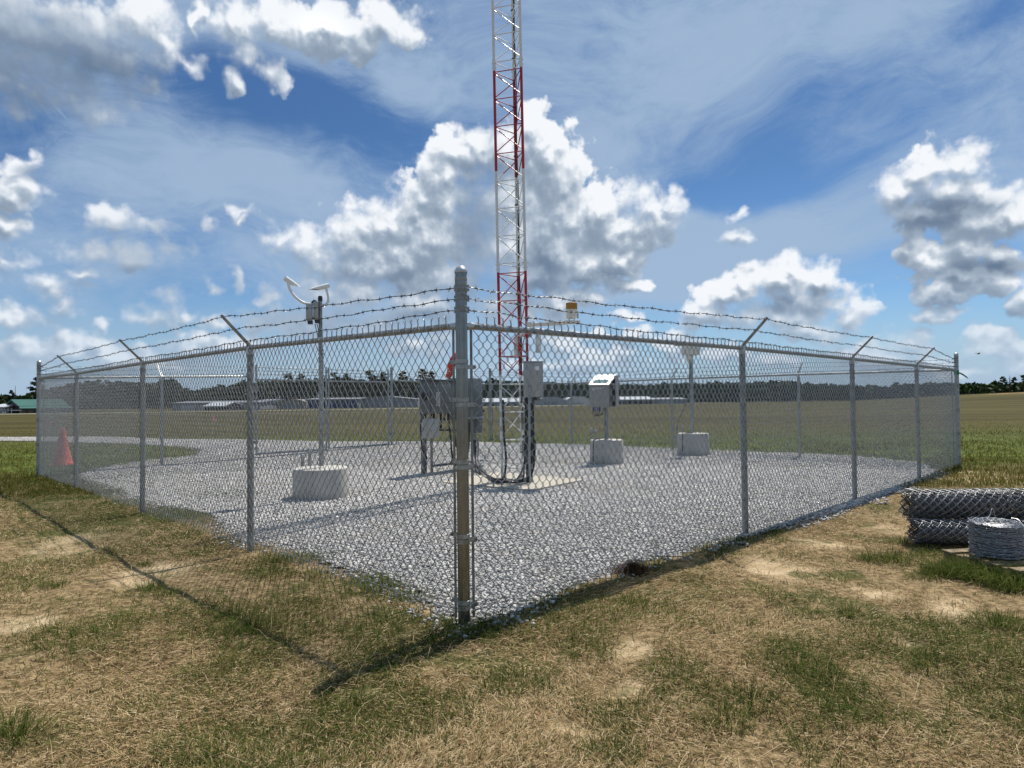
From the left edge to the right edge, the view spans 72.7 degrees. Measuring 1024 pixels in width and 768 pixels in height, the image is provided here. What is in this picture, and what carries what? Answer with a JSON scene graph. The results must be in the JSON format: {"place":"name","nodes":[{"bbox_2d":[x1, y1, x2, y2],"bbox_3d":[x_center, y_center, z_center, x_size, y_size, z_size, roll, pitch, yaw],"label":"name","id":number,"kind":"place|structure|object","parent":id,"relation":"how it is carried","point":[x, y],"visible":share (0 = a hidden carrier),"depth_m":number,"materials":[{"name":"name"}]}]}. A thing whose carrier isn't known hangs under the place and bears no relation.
{"place":"outdoors","nodes":[
{"label":"outdoors","id":0,"kind":"place"},
{"bbox_2d":[178,410,486,414],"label":"service road","id":1,"kind":"structure","parent":0,"point":[286,413],"depth_m":83.38,"materials":[{"name":"grey asphalt"}]},
{"bbox_2d":[0,392,1023,767],"bbox_3d":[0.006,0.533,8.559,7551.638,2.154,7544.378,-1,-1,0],"label":"ground","id":2,"kind":"structure","parent":0,"point":[984,408],"depth_m":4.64,"materials":[{"name":"beige plant"}]},
{"bbox_2d":[0,404,13,412],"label":"shed","id":3,"kind":"structure","parent":2,"relation":"on","point":[6,406],"depth_m":129.34,"materials":[{"name":"white metal"}]},
{"bbox_2d":[0,409,20,413],"bbox_3d":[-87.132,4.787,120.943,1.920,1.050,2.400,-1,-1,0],"label":"carport","id":4,"kind":"object","parent":2,"relation":"on","point":[11,411],"visible":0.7,"depth_m":121.28,"materials":[{"name":"grey metal"}]},
{"bbox_2d":[8,390,14,401],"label":"pine tree","id":5,"kind":"object","parent":2,"relation":"on","point":[12,396],"visible":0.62,"depth_m":184.81,"materials":[{"name":"green plant"}]},
{"bbox_2d":[19,377,45,398],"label":"pine tree","id":6,"kind":"object","parent":2,"relation":"on","point":[34,392],"visible":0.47,"depth_m":149.31,"materials":[{"name":"green plant"}]},
{"bbox_2d":[6,399,72,412],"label":"terminal building","id":7,"kind":"structure","parent":2,"relation":"on","point":[26,405],"depth_m":129.81,"materials":[{"name":"green metal"}]},
{"bbox_2d":[36,360,44,475],"bbox_3d":[-8.744,0.758,12.891,0.128,2.394,0.174,-1,-1,0],"label":"corner post","id":8,"kind":"object","parent":2,"relation":"on","point":[38,362],"visible":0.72,"depth_m":12.86,"materials":[{"name":"metal"}]},
{"bbox_2d":[50,432,72,465],"bbox_3d":[-9.557,1.332,14.797,0.460,0.800,0.460,0,-2,-37],"label":"traffic cone","id":9,"kind":"object","parent":2,"relation":"on","point":[61,453],"visible":0.16,"depth_m":14.69,"materials":[{"name":"orange plastic"}]},
{"bbox_2d":[152,375,168,399],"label":"pine tree","id":10,"kind":"object","parent":2,"relation":"on","point":[165,391],"visible":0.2,"depth_m":214.82,"materials":[{"name":"green plant"}]},
{"bbox_2d":[204,402,242,409],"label":"hangar","id":11,"kind":"structure","parent":2,"relation":"on","point":[234,407],"depth_m":141.93,"materials":[{"name":"white metal"}]},
{"bbox_2d":[171,400,276,409],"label":"hangar","id":12,"kind":"structure","parent":2,"relation":"on","point":[198,403],"depth_m":149.96,"materials":[{"name":"grey metal"}]},
{"bbox_2d":[181,405,194,409],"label":"door","id":13,"kind":"structure","parent":12,"relation":"in","point":[183,406],"depth_m":149.83,"materials":[{"name":"white metal"}]},
{"bbox_2d":[37,286,454,616],"bbox_3d":[-4.620,0.622,8.465,0.306,2.329,12.046,1,-2,-44],"label":"chain link fence","id":14,"kind":"object","parent":2,"relation":"on","point":[248,348],"visible":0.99,"depth_m":6.34,"materials":[{"name":"metal"}]},
{"bbox_2d":[42,364,488,470],"bbox_3d":[-4.797,0.730,17.340,0.306,2.429,11.825,-2,-2,43],"label":"chain link fence","id":15,"kind":"object","parent":2,"relation":"on","point":[391,395],"visible":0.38,"depth_m":14.96,"materials":[{"name":"metal"}]},
{"bbox_2d":[254,365,326,454],"bbox_3d":[-5.268,0.609,16.677,0.068,2.080,1.916,-2,-2,43],"label":"gate leaf","id":16,"kind":"object","parent":15,"relation":"attached to","point":[274,380],"visible":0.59,"depth_m":16.56,"materials":[{"name":"metal"}]},
{"bbox_2d":[328,369,390,448],"bbox_3d":[-3.951,0.619,18.105,0.068,2.040,1.916,-2,-2,43],"label":"gate leaf","id":17,"kind":"object","parent":15,"relation":"attached to","point":[385,382],"visible":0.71,"depth_m":18.06,"materials":[{"name":"metal"}]},
{"bbox_2d":[279,373,295,398],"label":"pine tree","id":18,"kind":"object","parent":2,"relation":"on","point":[288,382],"visible":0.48,"depth_m":204.63,"materials":[{"name":"green plant"}]},
{"bbox_2d":[276,399,307,408],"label":"hangar","id":19,"kind":"structure","parent":2,"relation":"on","point":[296,404],"depth_m":157.95,"materials":[{"name":"beige metal"}]},
{"bbox_2d":[282,405,299,408],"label":"door","id":20,"kind":"structure","parent":19,"relation":"in","point":[283,405],"depth_m":157.82,"materials":[{"name":"grey metal"}]},
{"bbox_2d":[289,374,312,398],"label":"pine tree","id":21,"kind":"object","parent":2,"relation":"on","point":[298,390],"visible":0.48,"depth_m":204.44,"materials":[{"name":"green plant"}]},
{"bbox_2d":[293,465,348,500],"bbox_3d":[-2.647,1.405,9.638,0.750,0.496,0.750,-1,-1,0],"label":"concrete block","id":22,"kind":"object","parent":2,"relation":"on","point":[322,482],"visible":0.59,"depth_m":9.33,"materials":[{"name":"grey concrete"}]},
{"bbox_2d":[283,276,329,465],"bbox_3d":[-2.835,-0.176,9.627,0.620,2.628,0.173,0,-1,-14],"label":"visibility sensor","id":23,"kind":"object","parent":22,"relation":"on","point":[313,313],"visible":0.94,"depth_m":9.64,"materials":[{"name":"metal"}]},
{"bbox_2d":[306,397,364,407],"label":"hangar","id":24,"kind":"structure","parent":2,"relation":"on","point":[339,404],"depth_m":159.85,"materials":[{"name":"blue metal"}]},
{"bbox_2d":[350,400,356,407],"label":"door","id":25,"kind":"structure","parent":24,"relation":"in","point":[355,405],"depth_m":159.84,"materials":[{"name":"grey metal"}]},
{"bbox_2d":[327,372,343,397],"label":"pine tree","id":26,"kind":"object","parent":2,"relation":"on","point":[331,387],"visible":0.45,"depth_m":205.32,"materials":[{"name":"green plant"}]},
{"bbox_2d":[336,374,356,397],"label":"pine tree","id":27,"kind":"object","parent":2,"relation":"on","point":[349,383],"visible":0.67,"depth_m":207.77,"materials":[{"name":"green plant"}]},
{"bbox_2d":[361,370,377,397],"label":"pine tree","id":28,"kind":"object","parent":2,"relation":"on","point":[372,379],"visible":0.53,"depth_m":205.03,"materials":[{"name":"green plant"}]},
{"bbox_2d":[376,372,389,395],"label":"pine tree","id":29,"kind":"object","parent":2,"relation":"on","point":[381,388],"visible":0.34,"depth_m":205.85,"materials":[{"name":"green plant"}]},
{"bbox_2d":[56,402,713,413],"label":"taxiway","id":30,"kind":"structure","parent":2,"relation":"on","point":[345,409],"depth_m":123.53,"materials":[{"name":"grey asphalt"}]},
{"bbox_2d":[362,396,419,407],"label":"hangar","id":31,"kind":"structure","parent":2,"relation":"on","point":[384,404],"depth_m":163.95,"materials":[{"name":"grey metal"}]},
{"bbox_2d":[393,371,412,396],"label":"pine tree","id":32,"kind":"object","parent":2,"relation":"on","point":[399,386],"visible":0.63,"depth_m":205.28,"materials":[{"name":"green plant"}]},
{"bbox_2d":[409,368,428,389],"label":"pine tree","id":33,"kind":"object","parent":2,"relation":"on","point":[419,376],"visible":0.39,"depth_m":204.95,"materials":[{"name":"green plant"}]},
{"bbox_2d":[427,371,435,378],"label":"pine tree","id":34,"kind":"object","parent":2,"relation":"on","point":[432,372],"visible":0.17,"depth_m":207.02,"materials":[{"name":"green plant"}]},
{"bbox_2d":[446,353,455,377],"bbox_3d":[-2.836,0.415,34.001,0.821,3.978,0.430,-1,-1,0],"label":"windsock","id":35,"kind":"object","parent":2,"relation":"on","point":[450,369],"visible":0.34,"depth_m":33.88,"materials":[{"name":"fabric"}]},
{"bbox_2d":[449,266,478,625],"bbox_3d":[-0.297,0.495,4.223,0.171,2.429,0.128,-1,-1,0],"label":"corner post","id":36,"kind":"object","parent":2,"relation":"on","point":[463,603],"visible":0.98,"depth_m":4.18,"materials":[{"name":"metal"}]},
{"bbox_2d":[0,436,951,638],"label":"gravel","id":37,"kind":"structure","parent":2,"relation":"on","point":[851,501],"depth_m":8.75,"materials":[{"name":"grey gravel"}]},
{"bbox_2d":[300,454,304,466],"bbox_3d":[-3.051,1.272,10.137,0.062,0.490,0.059,-1,-1,0],"label":"conduit stub","id":38,"kind":"object","parent":37,"relation":"on","point":[303,455],"visible":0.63,"depth_m":10.12,"materials":[{"name":"metal"}]},
{"bbox_2d":[308,448,310,465],"bbox_3d":[-2.949,1.228,10.138,0.057,0.577,0.054,-1,-1,0],"label":"conduit stub","id":39,"kind":"object","parent":37,"relation":"on","point":[309,456],"visible":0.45,"depth_m":10.12,"materials":[{"name":"metal"}]},
{"bbox_2d":[417,378,483,473],"bbox_3d":[-1.075,0.819,12.866,0.364,1.900,1.825,-2,-2,37],"label":"electrical rack","id":40,"kind":"object","parent":37,"relation":"on","point":[478,401],"visible":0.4,"depth_m":12.48,"materials":[{"name":"grey metal"}]},
{"bbox_2d":[488,368,492,439],"bbox_3d":[-0.668,0.761,21.620,0.172,2.554,0.129,-1,-1,0],"label":"corner post","id":41,"kind":"object","parent":2,"relation":"on","point":[490,414],"visible":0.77,"depth_m":21.61,"materials":[{"name":"metal"}]},
{"bbox_2d":[485,378,498,397],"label":"pine tree","id":42,"kind":"object","parent":2,"relation":"on","point":[494,386],"visible":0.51,"depth_m":214.91,"materials":[{"name":"green plant"}]},
{"bbox_2d":[483,398,518,405],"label":"hangar","id":43,"kind":"structure","parent":2,"relation":"on","point":[497,402],"depth_m":180.14,"materials":[{"name":"white metal"}]},
{"bbox_2d":[0,377,1022,409],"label":"treeline","id":44,"kind":"object","parent":2,"relation":"on","point":[972,388],"visible":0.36,"depth_m":235.88,"materials":[{"name":"green plant"}]},
{"bbox_2d":[443,472,583,491],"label":"concrete slab","id":45,"kind":"structure","parent":2,"relation":"on","point":[524,486],"depth_m":10.79,"materials":[{"name":"beige concrete"}]},
{"bbox_2d":[473,400,506,481],"bbox_3d":[-0.512,0.967,12.033,0.286,1.370,2.355,0,-1,-17],"label":"conduit loop","id":46,"kind":"object","parent":45,"relation":"on","point":[504,442],"visible":0.49,"depth_m":11.12,"materials":[{"name":"black rubber"}]},
{"bbox_2d":[477,440,527,483],"bbox_3d":[-0.412,1.293,11.890,0.495,0.550,2.591,0,-1,-20],"label":"conduit loop","id":47,"kind":"object","parent":45,"relation":"on","point":[519,475],"visible":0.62,"depth_m":12.12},
{"bbox_2d":[475,400,533,480],"bbox_3d":[-0.431,0.933,11.910,0.644,1.350,2.555,0,-2,-25],"label":"conduit loop","id":48,"kind":"object","parent":45,"relation":"on","point":[479,471],"visible":0.52,"depth_m":10.96,"materials":[{"name":"black rubber"}]},
{"bbox_2d":[474,440,535,482],"bbox_3d":[-0.412,1.226,11.821,0.554,0.662,2.741,0,-2,-23],"label":"conduit loop","id":49,"kind":"object","parent":45,"relation":"on","point":[482,471],"visible":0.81,"depth_m":10.67,"materials":[{"name":"black rubber"}]},
{"bbox_2d":[491,0,533,480],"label":"lattice mast","id":50,"kind":"object","parent":45,"relation":"on","point":[516,156],"visible":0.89,"depth_m":11.27,"materials":[{"name":"red metal"}]},
{"bbox_2d":[514,334,540,355],"bbox_3d":[0.216,-0.673,11.320,0.172,0.401,0.660,0,-2,-38],"label":"present weather sensor","id":51,"kind":"object","parent":50,"relation":"attached to","point":[537,340],"visible":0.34,"depth_m":11.16,"materials":[{"name":"white paint"}]},
{"bbox_2d":[527,302,579,327],"bbox_3d":[0.648,-1.091,11.130,0.868,0.404,0.200,-1,-1,0],"label":"rain gauge","id":52,"kind":"object","parent":50,"relation":"attached to","point":[571,306],"visible":0.93,"depth_m":11.06,"materials":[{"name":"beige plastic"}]},
{"bbox_2d":[496,361,543,482],"bbox_3d":[0.129,0.589,10.766,0.790,1.881,0.301,0,-1,-19],"label":"equipment box","id":53,"kind":"object","parent":45,"relation":"on","point":[531,393],"visible":0.77,"depth_m":10.73,"materials":[{"name":"metal"}]},
{"bbox_2d":[535,397,564,404],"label":"hangar","id":54,"kind":"structure","parent":2,"relation":"on","point":[548,401],"depth_m":184.94,"materials":[{"name":"white metal"}]},
{"bbox_2d":[564,396,588,404],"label":"hangar","id":55,"kind":"structure","parent":2,"relation":"on","point":[576,399],"depth_m":181.94,"materials":[{"name":"white metal"}]},
{"bbox_2d":[590,439,623,464],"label":"concrete block","id":56,"kind":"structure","parent":2,"relation":"on","point":[608,450],"depth_m":13.77,"materials":[{"name":"grey concrete"}]},
{"bbox_2d":[589,375,618,461],"bbox_3d":[1.840,0.716,14.039,0.731,1.809,0.413,0,-2,-22],"label":"sloped enclosure","id":57,"kind":"object","parent":56,"relation":"on","point":[593,387],"visible":0.77,"depth_m":13.96,"materials":[{"name":"silver metal"}]},
{"bbox_2d":[594,380,608,382],"bbox_3d":[1.786,-0.044,13.972,0.382,0.084,0.124,-1,-1,-3],"label":"window","id":58,"kind":"structure","parent":57,"relation":"in","point":[596,381],"depth_m":13.98,"materials":[{"name":"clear glass"}]},
{"bbox_2d":[606,558,652,575],"bbox_3d":[0.911,1.412,5.380,0.398,0.186,0.308,-1,-1,0],"label":"dead grass clump","id":59,"kind":"object","parent":2,"relation":"on","point":[633,567],"visible":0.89,"depth_m":5.35,"materials":[{"name":"brown plant"}]},
{"bbox_2d":[619,396,653,403],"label":"hangar","id":60,"kind":"structure","parent":2,"relation":"on","point":[637,399],"depth_m":189.82,"materials":[{"name":"grey metal"}]},
{"bbox_2d":[653,397,685,403],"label":"hangar","id":61,"kind":"structure","parent":2,"relation":"on","point":[674,400],"depth_m":195.92,"materials":[{"name":"grey metal"}]},
{"bbox_2d":[677,432,709,455],"bbox_3d":[4.147,1.414,15.916,0.734,0.586,0.734,-1,-1,0],"label":"concrete drum","id":62,"kind":"object","parent":2,"relation":"on","point":[686,447],"visible":0.62,"depth_m":15.61,"materials":[{"name":"grey concrete"}]},
{"bbox_2d":[675,341,700,455],"bbox_3d":[4.037,0.318,15.901,0.572,2.567,0.703,-1,-1,0],"label":"weather sensor","id":63,"kind":"object","parent":62,"relation":"on","point":[687,351],"visible":0.69,"depth_m":15.90,"materials":[{"name":"metal"}]},
{"bbox_2d":[467,286,958,619],"bbox_3d":[4.148,0.540,8.592,0.306,2.318,12.397,-2,-2,44],"label":"chain link fence","id":64,"kind":"object","parent":2,"relation":"on","point":[743,348],"visible":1,"depth_m":6.39,"materials":[{"name":"metal"}]},
{"bbox_2d":[492,359,952,463],"bbox_3d":[3.957,0.655,17.485,12.345,2.420,0.306,-2,-2,43],"label":"chain link fence","id":65,"kind":"object","parent":2,"relation":"on","point":[672,407],"visible":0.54,"depth_m":16.22,"materials":[{"name":"metal"}]},
{"bbox_2d":[951,353,960,464],"bbox_3d":[8.399,0.601,13.148,0.129,2.389,0.171,-1,-1,0],"label":"corner post","id":66,"kind":"object","parent":2,"relation":"on","point":[956,356],"visible":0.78,"depth_m":13.12,"materials":[{"name":"metal"}]},
{"bbox_2d":[905,518,1023,545],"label":"chain link roll","id":67,"kind":"object","parent":2,"relation":"on","point":[941,530],"visible":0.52,"depth_m":6.14,"materials":[{"name":"metal"}]},
{"bbox_2d":[898,488,1023,522],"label":"chain link roll","id":68,"kind":"object","parent":67,"relation":"on","point":[959,504],"visible":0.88,"depth_m":6.26,"materials":[{"name":"metal"}]},
{"bbox_2d":[941,548,1023,581],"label":"pallet","id":69,"kind":"object","parent":2,"relation":"on","point":[958,552],"visible":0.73,"depth_m":5.21,"materials":[{"name":"brown wood"}]},
{"bbox_2d":[967,509,1023,560],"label":"barbed wire spool","id":70,"kind":"object","parent":69,"relation":"on","point":[991,537],"visible":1,"depth_m":5.22},
{"bbox_2d":[993,376,1008,392],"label":"pine tree","id":71,"kind":"object","parent":2,"relation":"on","point":[1003,380],"visible":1,"depth_m":165.16,"materials":[{"name":"green plant"}]},
{"bbox_2d":[1008,377,1017,391],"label":"pine tree","id":72,"kind":"object","parent":2,"relation":"on","point":[1013,386],"visible":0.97,"depth_m":164.72,"materials":[{"name":"green plant"}]},
{"bbox_2d":[1016,375,1023,391],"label":"pine tree","id":73,"kind":"object","parent":2,"relation":"on","point":[1021,385],"visible":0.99,"depth_m":160.09,"materials":[{"name":"green plant"}]},
{"bbox_2d":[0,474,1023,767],"bbox_3d":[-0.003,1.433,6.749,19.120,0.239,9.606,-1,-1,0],"label":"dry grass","id":74,"kind":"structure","parent":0,"point":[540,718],"depth_m":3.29,"materials":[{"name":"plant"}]},
{"bbox_2d":[0,415,1023,498],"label":"field grass","id":75,"kind":"structure","parent":0,"point":[987,478],"depth_m":15.17,"materials":[{"name":"green plant"}]},
{"bbox_2d":[0,0,1023,395],"label":"sky","id":76,"kind":"structure","parent":0,"point":[856,167],"materials":[{"name":"blue"}]}
]}

